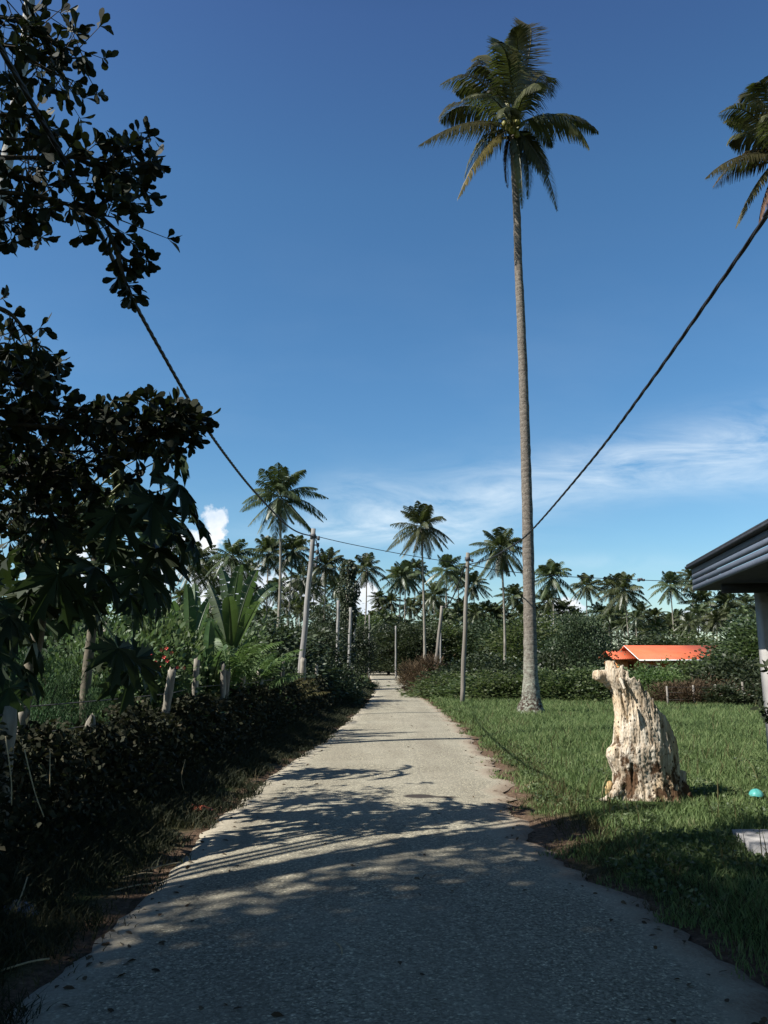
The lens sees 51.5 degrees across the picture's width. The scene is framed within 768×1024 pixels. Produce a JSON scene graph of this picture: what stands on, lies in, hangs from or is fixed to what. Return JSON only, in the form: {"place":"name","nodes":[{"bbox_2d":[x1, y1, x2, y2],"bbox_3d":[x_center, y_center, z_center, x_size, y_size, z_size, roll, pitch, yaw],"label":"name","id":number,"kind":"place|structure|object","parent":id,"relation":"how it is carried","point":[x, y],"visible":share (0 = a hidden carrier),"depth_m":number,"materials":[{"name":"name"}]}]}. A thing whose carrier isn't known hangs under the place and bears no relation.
{"place":"outdoors","nodes":[
{"label":"outdoors","id":0,"kind":"place"},
{"bbox_2d":[0,671,767,1023],"bbox_3d":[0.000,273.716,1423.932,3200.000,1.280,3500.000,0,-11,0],"label":"ground","id":1,"kind":"structure","parent":0,"point":[544,835],"depth_m":5.86,"materials":[{"name":"soil"}]},
{"bbox_2d":[0,0,34,241],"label":"tree","id":2,"kind":"object","parent":1,"relation":"on","point":[5,147],"visible":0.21,"depth_m":15.52,"materials":[{"name":"green plant"}]},
{"bbox_2d":[0,578,45,726],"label":"papaya tree","id":3,"kind":"object","parent":1,"relation":"on","point":[14,632],"visible":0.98,"depth_m":6.65,"materials":[{"name":"green plant"}]},
{"bbox_2d":[0,632,90,778],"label":"conifer shrub","id":4,"kind":"object","parent":1,"relation":"on","point":[39,713],"visible":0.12,"depth_m":8.70,"materials":[{"name":"green plant"}]},
{"bbox_2d":[32,649,108,739],"bbox_3d":[-3.792,2.556,9.446,1.672,1.876,1.516,-3,-11,14],"label":"conifer shrub","id":5,"kind":"object","parent":1,"relation":"on","point":[65,685],"visible":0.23,"depth_m":9.58,"materials":[{"name":"green plant"}]},
{"bbox_2d":[67,670,121,747],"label":"conifer shrub","id":6,"kind":"object","parent":1,"relation":"on","point":[107,703],"visible":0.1,"depth_m":10.49,"materials":[{"name":"green plant"}]},
{"bbox_2d":[0,443,212,798],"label":"papaya tree","id":7,"kind":"object","parent":1,"relation":"on","point":[55,583],"visible":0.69,"depth_m":7.64,"materials":[{"name":"green plant"}]},
{"bbox_2d":[0,0,220,588],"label":"broadleaf tree","id":8,"kind":"object","parent":1,"relation":"on","point":[180,422],"visible":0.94,"depth_m":6.40,"materials":[{"name":"green plant"}]},
{"bbox_2d":[0,603,226,767],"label":"shrub","id":9,"kind":"object","parent":1,"relation":"on","point":[172,664],"visible":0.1,"depth_m":12.20,"materials":[{"name":"green plant"}]},
{"bbox_2d":[50,474,176,717],"bbox_3d":[-3.787,1.549,10.686,2.022,4.376,1.328,0,-11,0],"label":"papaya tree","id":10,"kind":"object","parent":1,"relation":"on","point":[88,653],"visible":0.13,"depth_m":10.76,"materials":[{"name":"green plant"}]},
{"bbox_2d":[43,615,191,724],"bbox_3d":[-4.066,2.780,12.245,2.523,2.515,2.504,0,-11,0],"label":"hibiscus shrub","id":11,"kind":"object","parent":1,"relation":"on","point":[144,693],"visible":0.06,"depth_m":12.05,"materials":[{"name":"green plant"}]},
{"bbox_2d":[73,590,183,640],"bbox_3d":[-7.640,3.838,22.085,8.782,4.150,8.440,0,-11,0],"label":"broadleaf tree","id":12,"kind":"object","parent":1,"relation":"on","point":[121,619],"depth_m":21.06,"materials":[{"name":"green plant"}]},
{"bbox_2d":[49,600,230,700],"bbox_3d":[-4.384,2.881,14.286,3.313,3.126,3.672,0,-11,0],"label":"shrub","id":13,"kind":"object","parent":1,"relation":"on","point":[147,628],"visible":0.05,"depth_m":14.04,"materials":[{"name":"green plant"}]},
{"bbox_2d":[0,623,317,833],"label":"post fence","id":14,"kind":"object","parent":1,"relation":"on","point":[9,716],"visible":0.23,"depth_m":11.33,"materials":[{"name":"grey wood"}]},
{"bbox_2d":[0,673,351,919],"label":"creepers","id":15,"kind":"object","parent":14,"relation":"attached to","point":[154,736],"visible":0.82,"depth_m":8.46,"materials":[{"name":"green plant"}]},
{"bbox_2d":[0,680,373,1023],"bbox_3d":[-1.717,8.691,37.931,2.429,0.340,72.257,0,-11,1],"label":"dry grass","id":16,"kind":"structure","parent":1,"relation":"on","point":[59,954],"depth_m":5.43,"materials":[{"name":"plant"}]},
{"bbox_2d":[0,684,376,1023],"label":"verge grass","id":17,"kind":"structure","parent":1,"relation":"on","point":[316,731],"depth_m":6.53,"materials":[{"name":"green plant"}]},
{"bbox_2d":[168,583,210,648],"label":"banana plant","id":18,"kind":"object","parent":1,"relation":"on","point":[190,608],"visible":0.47,"depth_m":17.19,"materials":[{"name":"green plant"}]},
{"bbox_2d":[149,624,251,716],"bbox_3d":[-4.132,3.357,15.209,2.959,2.516,2.938,-6,-12,30],"label":"shrub","id":19,"kind":"object","parent":1,"relation":"on","point":[217,681],"visible":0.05,"depth_m":15.07,"materials":[{"name":"green plant"}]},
{"bbox_2d":[175,541,229,594],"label":"palm tree","id":20,"kind":"object","parent":1,"relation":"on","point":[203,553],"visible":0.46,"depth_m":113.62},
{"bbox_2d":[194,621,227,694],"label":"banana plant","id":21,"kind":"object","parent":1,"relation":"on","point":[209,634],"visible":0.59,"depth_m":15.17,"materials":[{"name":"green plant"}]},
{"bbox_2d":[191,560,230,611],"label":"palm tree","id":22,"kind":"object","parent":1,"relation":"on","point":[207,567],"visible":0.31,"depth_m":148.92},
{"bbox_2d":[205,538,262,594],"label":"palm tree","id":23,"kind":"object","parent":1,"relation":"on","point":[232,562],"visible":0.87,"depth_m":110.81,"materials":[{"name":"plant"}]},
{"bbox_2d":[186,636,283,683],"bbox_3d":[-3.164,3.627,16.141,2.314,2.224,2.323,-6,-12,27],"label":"shrub","id":24,"kind":"object","parent":1,"relation":"on","point":[235,665],"visible":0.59,"depth_m":16.12,"materials":[{"name":"green plant"}]},
{"bbox_2d":[180,587,296,708],"bbox_3d":[-4.398,3.767,20.497,4.362,3.743,4.292,6,-13,-30],"label":"shrub","id":25,"kind":"object","parent":1,"relation":"on","point":[261,632],"visible":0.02,"depth_m":21.00,"materials":[{"name":"green plant"}]},
{"bbox_2d":[202,564,278,660],"bbox_3d":[-3.183,3.035,17.099,1.640,3.850,1.348,0,-11,0],"label":"banana plant","id":26,"kind":"object","parent":1,"relation":"on","point":[230,619],"visible":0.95,"depth_m":17.34,"materials":[{"name":"green plant"}]},
{"bbox_2d":[222,649,305,689],"bbox_3d":[-3.018,4.141,18.351,2.606,2.042,2.511,-8,-13,35],"label":"palm","id":27,"kind":"object","parent":1,"relation":"on","point":[269,667],"visible":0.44,"depth_m":18.43,"materials":[{"name":"green plant"}]},
{"bbox_2d":[246,534,299,627],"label":"palm tree","id":28,"kind":"object","parent":1,"relation":"on","point":[267,548],"visible":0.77,"depth_m":116.56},
{"bbox_2d":[258,577,297,608],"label":"palm tree","id":29,"kind":"object","parent":1,"relation":"on","point":[274,595],"visible":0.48,"depth_m":164.07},
{"bbox_2d":[240,462,328,626],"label":"palm tree","id":30,"kind":"object","parent":1,"relation":"on","point":[284,483],"visible":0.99,"depth_m":66.16,"materials":[{"name":"plant"}]},
{"bbox_2d":[266,534,317,620],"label":"palm tree","id":31,"kind":"object","parent":1,"relation":"on","point":[297,542],"visible":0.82,"depth_m":116.53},
{"bbox_2d":[268,677,330,700],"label":"palm","id":32,"kind":"object","parent":1,"relation":"on","point":[296,681],"visible":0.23,"depth_m":21.38,"materials":[{"name":"green plant"}]},
{"bbox_2d":[248,609,356,697],"bbox_3d":[-4.707,5.435,29.734,7.745,3.881,8.135,0,-11,0],"label":"broadleaf tree","id":33,"kind":"object","parent":1,"relation":"on","point":[309,657],"visible":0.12,"depth_m":28.98,"materials":[{"name":"green plant"}]},
{"bbox_2d":[282,562,327,625],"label":"palm tree","id":34,"kind":"object","parent":1,"relation":"on","point":[301,581],"visible":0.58,"depth_m":148.53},
{"bbox_2d":[297,528,319,678],"bbox_3d":[-2.438,3.536,25.184,0.760,6.108,0.211,0,-11,0],"label":"utility pole","id":35,"kind":"object","parent":1,"relation":"on","point":[311,558],"visible":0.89,"depth_m":25.30,"materials":[{"name":"concrete"}]},
{"bbox_2d":[0,43,311,536],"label":"overhead cable","id":36,"kind":"object","parent":35,"relation":"attached to","point":[21,84],"visible":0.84,"depth_m":6.61,"materials":[{"name":"black rubber"}]},
{"bbox_2d":[266,609,369,693],"bbox_3d":[-3.532,6.057,33.508,5.252,4.074,4.877,10,-15,-42],"label":"broadleaf tree","id":37,"kind":"object","parent":1,"relation":"on","point":[337,652],"visible":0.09,"depth_m":33.21,"materials":[{"name":"green plant"}]},
{"bbox_2d":[298,547,355,607],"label":"palm tree","id":38,"kind":"object","parent":1,"relation":"on","point":[327,569],"visible":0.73,"depth_m":116.31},
{"bbox_2d":[308,596,356,669],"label":"broadleaf tree","id":39,"kind":"object","parent":1,"relation":"on","point":[319,610],"visible":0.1,"depth_m":49.38,"materials":[{"name":"green plant"}]},
{"bbox_2d":[314,650,369,703],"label":"shrub","id":40,"kind":"object","parent":1,"relation":"on","point":[352,697],"visible":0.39,"depth_m":31.21,"materials":[{"name":"green plant"}]},
{"bbox_2d":[335,559,360,665],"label":"vine covered trunk","id":41,"kind":"object","parent":1,"relation":"on","point":[347,581],"visible":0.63,"depth_m":56.55,"materials":[{"name":"green plant"}]},
{"bbox_2d":[331,610,388,675],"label":"broadleaf tree","id":42,"kind":"object","parent":1,"relation":"on","point":[363,644],"visible":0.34,"depth_m":80.40,"materials":[{"name":"green plant"}]},
{"bbox_2d":[348,552,390,637],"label":"palm tree","id":43,"kind":"object","parent":1,"relation":"on","point":[366,562],"visible":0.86,"depth_m":138.39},
{"bbox_2d":[354,617,411,674],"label":"broadleaf tree","id":44,"kind":"object","parent":1,"relation":"on","point":[374,628],"visible":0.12,"depth_m":113.49,"materials":[{"name":"green plant"}]},
{"bbox_2d":[374,593,403,612],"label":"palm tree","id":45,"kind":"object","parent":1,"relation":"on","point":[392,604],"visible":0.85,"depth_m":163.66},
{"bbox_2d":[378,563,419,672],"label":"palm tree","id":46,"kind":"object","parent":1,"relation":"on","point":[399,572],"visible":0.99,"depth_m":142.32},
{"bbox_2d":[383,560,425,618],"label":"palm tree","id":47,"kind":"object","parent":1,"relation":"on","point":[405,563],"visible":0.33,"depth_m":147.14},
{"bbox_2d":[358,615,456,671],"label":"broadleaf tree","id":48,"kind":"object","parent":1,"relation":"on","point":[414,640],"visible":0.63,"depth_m":108.28,"materials":[{"name":"green plant"}]},
{"bbox_2d":[397,597,422,620],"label":"palm tree","id":49,"kind":"object","parent":1,"relation":"on","point":[409,603],"visible":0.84,"depth_m":163.77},
{"bbox_2d":[386,500,454,657],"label":"palm tree","id":50,"kind":"object","parent":1,"relation":"on","point":[422,514],"visible":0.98,"depth_m":86.78,"materials":[{"name":"plant"}]},
{"bbox_2d":[388,650,457,690],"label":"shrub","id":51,"kind":"object","parent":1,"relation":"on","point":[427,662],"visible":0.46,"depth_m":45.53,"materials":[{"name":"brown plant"}]},
{"bbox_2d":[415,581,455,618],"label":"palm tree","id":52,"kind":"object","parent":1,"relation":"on","point":[433,603],"visible":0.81,"depth_m":156.93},
{"bbox_2d":[395,671,476,698],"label":"shrub","id":53,"kind":"object","parent":1,"relation":"on","point":[424,683],"visible":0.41,"depth_m":38.54,"materials":[{"name":"green plant"}]},
{"bbox_2d":[386,612,497,668],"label":"broadleaf tree","id":54,"kind":"object","parent":1,"relation":"on","point":[451,628],"visible":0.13,"depth_m":112.72,"materials":[{"name":"green plant"}]},
{"bbox_2d":[386,654,508,691],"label":"shrub","id":55,"kind":"object","parent":1,"relation":"on","point":[455,665],"visible":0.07,"depth_m":44.49,"materials":[{"name":"green plant"}]},
{"bbox_2d":[424,554,473,611],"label":"palm tree","id":56,"kind":"object","parent":1,"relation":"on","point":[449,575],"visible":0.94,"depth_m":133.90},
{"bbox_2d":[460,552,473,703],"bbox_3d":[3.245,4.661,31.276,0.671,6.176,0.200,0,-11,0],"label":"utility pole","id":57,"kind":"object","parent":1,"relation":"on","point":[464,647],"visible":0.93,"depth_m":31.21,"materials":[{"name":"grey wood"}]},
{"bbox_2d":[469,208,767,564],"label":"overhead cable","id":58,"kind":"object","parent":57,"relation":"attached to","point":[732,264],"visible":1,"depth_m":8.65,"materials":[{"name":"black rubber"}]},
{"bbox_2d":[417,672,521,699],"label":"shrub","id":59,"kind":"object","parent":1,"relation":"on","point":[448,691],"visible":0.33,"depth_m":35.39,"materials":[{"name":"green plant"}]},
{"bbox_2d":[431,611,508,667],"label":"broadleaf tree","id":60,"kind":"object","parent":1,"relation":"on","point":[461,637],"visible":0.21,"depth_m":110.99,"materials":[{"name":"green plant"}]},
{"bbox_2d":[454,570,491,601],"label":"palm tree","id":61,"kind":"object","parent":1,"relation":"on","point":[474,581],"visible":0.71,"depth_m":164.43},
{"bbox_2d":[459,602,490,627],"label":"palm tree","id":62,"kind":"object","parent":1,"relation":"on","point":[474,608],"visible":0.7,"depth_m":124.64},
{"bbox_2d":[433,647,522,678],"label":"shrub","id":63,"kind":"object","parent":1,"relation":"on","point":[485,657],"visible":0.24,"depth_m":44.09,"materials":[{"name":"green plant"}]},
{"bbox_2d":[441,612,544,662],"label":"broadleaf tree","id":64,"kind":"object","parent":1,"relation":"on","point":[482,630],"visible":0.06,"depth_m":109.50,"materials":[{"name":"green plant"}]},
{"bbox_2d":[469,526,522,661],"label":"palm tree","id":65,"kind":"object","parent":1,"relation":"on","point":[503,540],"visible":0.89,"depth_m":84.82,"materials":[{"name":"plant"}]},
{"bbox_2d":[452,668,549,700],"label":"shrub","id":66,"kind":"object","parent":1,"relation":"on","point":[481,689],"visible":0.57,"depth_m":33.99,"materials":[{"name":"green plant"}]},
{"bbox_2d":[417,17,598,714],"bbox_3d":[4.457,-6.208,27.013,5.110,25.789,6.787,-10,-15,42],"label":"palm tree","id":67,"kind":"object","parent":1,"relation":"on","point":[521,83],"visible":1,"depth_m":27.71,"materials":[{"name":"green plant"}]},
{"bbox_2d":[493,583,522,624],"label":"palm tree","id":68,"kind":"object","parent":1,"relation":"on","point":[512,590],"visible":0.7,"depth_m":162.53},
{"bbox_2d":[474,607,596,670],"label":"broadleaf tree","id":69,"kind":"object","parent":1,"relation":"on","point":[514,642],"visible":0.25,"depth_m":96.38,"materials":[{"name":"green plant"}]},
{"bbox_2d":[490,646,580,684],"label":"shrub","id":70,"kind":"object","parent":1,"relation":"on","point":[545,662],"visible":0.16,"depth_m":40.09,"materials":[{"name":"green plant"}]},
{"bbox_2d":[522,559,576,623],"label":"palm tree","id":71,"kind":"object","parent":1,"relation":"on","point":[551,567],"visible":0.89,"depth_m":116.07,"materials":[{"name":"plant"}]},
{"bbox_2d":[536,590,566,615],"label":"palm tree","id":72,"kind":"object","parent":1,"relation":"on","point":[547,600],"visible":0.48,"depth_m":162.62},
{"bbox_2d":[498,660,608,700],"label":"shrub","id":73,"kind":"object","parent":1,"relation":"on","point":[576,671],"visible":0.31,"depth_m":33.56,"materials":[{"name":"green plant"}]},
{"bbox_2d":[539,666,611,702],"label":"shrub","id":74,"kind":"object","parent":1,"relation":"on","point":[590,696],"visible":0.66,"depth_m":32.44,"materials":[{"name":"green plant"}]},
{"bbox_2d":[538,595,625,674],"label":"broadleaf tree","id":75,"kind":"object","parent":1,"relation":"on","point":[579,634],"visible":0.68,"depth_m":40.87,"materials":[{"name":"green plant"}]},
{"bbox_2d":[569,573,603,657],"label":"palm tree","id":76,"kind":"object","parent":1,"relation":"on","point":[588,589],"visible":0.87,"depth_m":163.20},
{"bbox_2d":[422,694,767,984],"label":"grass","id":77,"kind":"structure","parent":1,"relation":"on","point":[582,721],"depth_m":11.28,"materials":[{"name":"plant"}]},
{"bbox_2d":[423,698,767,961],"bbox_3d":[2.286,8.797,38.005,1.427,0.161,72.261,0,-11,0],"label":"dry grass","id":78,"kind":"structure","parent":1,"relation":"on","point":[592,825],"depth_m":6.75,"materials":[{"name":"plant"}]},
{"bbox_2d":[594,606,622,645],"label":"palm tree","id":79,"kind":"object","parent":1,"relation":"on","point":[609,619],"visible":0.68,"depth_m":145.56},
{"bbox_2d":[595,573,635,640],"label":"palm tree","id":80,"kind":"object","parent":1,"relation":"on","point":[606,584],"visible":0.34,"depth_m":147.08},
{"bbox_2d":[596,571,651,641],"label":"palm tree","id":81,"kind":"object","parent":1,"relation":"on","point":[629,597],"visible":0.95,"depth_m":133.43,"materials":[{"name":"plant"}]},
{"bbox_2d":[623,610,647,641],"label":"palm tree","id":82,"kind":"object","parent":1,"relation":"on","point":[637,623],"visible":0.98,"depth_m":119.40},
{"bbox_2d":[592,660,694,802],"bbox_3d":[3.053,2.730,9.661,1.519,1.828,0.948,0,-11,0],"label":"tree stump","id":83,"kind":"object","parent":1,"relation":"on","point":[642,749],"visible":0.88,"depth_m":9.40,"materials":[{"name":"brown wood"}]},
{"bbox_2d":[587,627,708,663],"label":"broadleaf tree","id":84,"kind":"object","parent":1,"relation":"on","point":[645,641],"visible":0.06,"depth_m":90.06,"materials":[{"name":"green plant"}]},
{"bbox_2d":[642,618,669,637],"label":"tree","id":85,"kind":"object","parent":1,"relation":"on","point":[658,623],"visible":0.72,"depth_m":134.28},
{"bbox_2d":[627,655,687,701],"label":"shrub","id":86,"kind":"object","parent":1,"relation":"on","point":[659,677],"visible":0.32,"depth_m":32.01,"materials":[{"name":"green plant"}]},
{"bbox_2d":[647,571,696,636],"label":"palm tree","id":87,"kind":"object","parent":1,"relation":"on","point":[669,577],"visible":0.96,"depth_m":146.62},
{"bbox_2d":[621,620,726,644],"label":"broadleaf tree","id":88,"kind":"object","parent":1,"relation":"on","point":[703,639],"visible":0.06,"depth_m":91.98,"materials":[{"name":"green plant"}]},
{"bbox_2d":[644,674,728,705],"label":"shrub","id":89,"kind":"object","parent":1,"relation":"on","point":[684,692],"visible":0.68,"depth_m":30.18,"materials":[{"name":"green plant"}]},
{"bbox_2d":[672,611,705,639],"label":"palm tree","id":90,"kind":"object","parent":1,"relation":"on","point":[688,616],"visible":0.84,"depth_m":129.04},
{"bbox_2d":[683,603,712,640],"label":"palm tree","id":91,"kind":"object","parent":1,"relation":"on","point":[697,609],"visible":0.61,"depth_m":139.40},
{"bbox_2d":[675,591,721,631],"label":"palm tree","id":92,"kind":"object","parent":1,"relation":"on","point":[705,596],"visible":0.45,"depth_m":146.32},
{"bbox_2d":[658,658,758,681],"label":"shrub","id":93,"kind":"object","parent":1,"relation":"on","point":[688,669],"visible":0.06,"depth_m":34.29,"materials":[{"name":"green plant"}]},
{"bbox_2d":[699,609,730,639],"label":"palm tree","id":94,"kind":"object","parent":1,"relation":"on","point":[717,615],"visible":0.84,"depth_m":135.68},
{"bbox_2d":[674,647,760,701],"bbox_3d":[14.306,6.718,32.535,5.252,2.402,5.782,-11,-15,44],"label":"shrub","id":95,"kind":"object","parent":1,"relation":"on","point":[721,669],"visible":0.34,"depth_m":31.95,"materials":[{"name":"green plant"}]},
{"bbox_2d":[675,682,762,704],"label":"shrub","id":96,"kind":"object","parent":1,"relation":"on","point":[721,688],"visible":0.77,"depth_m":29.05,"materials":[{"name":"green plant"}]},
{"bbox_2d":[682,605,758,668],"bbox_3d":[17.925,6.058,35.326,8.524,4.753,8.506,-6,-12,27],"label":"broadleaf tree","id":97,"kind":"object","parent":1,"relation":"on","point":[747,651],"visible":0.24,"depth_m":34.98,"materials":[{"name":"green plant"}]},
{"bbox_2d":[682,609,758,667],"bbox_3d":[16.869,6.588,36.586,6.311,4.210,6.730,9,-14,-40],"label":"broadleaf tree","id":98,"kind":"object","parent":1,"relation":"on","point":[740,624],"visible":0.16,"depth_m":35.96,"materials":[{"name":"green plant"}]},
{"bbox_2d":[685,519,767,749],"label":"pavilion","id":99,"kind":"structure","parent":1,"relation":"on","point":[747,576],"depth_m":9.93,"materials":[{"name":"painted metal"},{"name":"concrete"}]},
{"bbox_2d":[710,590,746,631],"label":"palm tree","id":100,"kind":"object","parent":1,"relation":"on","point":[730,597],"visible":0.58,"depth_m":162.79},
{"bbox_2d":[704,666,762,704],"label":"shrub","id":101,"kind":"object","parent":1,"relation":"on","point":[754,677],"visible":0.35,"depth_m":29.95,"materials":[{"name":"green plant"}]},
{"bbox_2d":[705,76,767,228],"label":"palm tree","id":102,"kind":"object","parent":1,"relation":"on","point":[755,94],"visible":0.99,"depth_m":28.98,"materials":[{"name":"green plant"}]},
{"bbox_2d":[732,829,767,858],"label":"concrete slab","id":103,"kind":"structure","parent":1,"relation":"on","point":[752,839],"depth_m":6.96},
{"bbox_2d":[750,659,767,723],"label":"shrub","id":104,"kind":"object","parent":1,"relation":"on","point":[761,704],"visible":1,"depth_m":9.07,"materials":[{"name":"green plant"}]},
{"bbox_2d":[0,0,767,647],"label":"sky","id":105,"kind":"structure","parent":0,"point":[349,320],"materials":[{"name":"blue"}]},
{"bbox_2d":[4,672,767,1023],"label":"road","id":106,"kind":"structure","parent":0,"point":[274,910],"depth_m":4.87,"materials":[{"name":"concrete"}]},
{"bbox_2d":[6,716,767,1023],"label":"fallen leaves","id":107,"kind":"object","parent":106,"relation":"on","point":[763,1020],"visible":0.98,"depth_m":4.57,"materials":[{"name":"brown plant"}]},
{"bbox_2d":[446,695,767,880],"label":"tall grass","id":108,"kind":"structure","parent":0,"point":[607,792],"depth_m":9.36,"materials":[{"name":"plant"}]},
{"bbox_2d":[599,645,718,674],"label":"house","id":109,"kind":"structure","parent":0,"point":[654,655],"depth_m":65.81,"materials":[{"name":"orange metal"}]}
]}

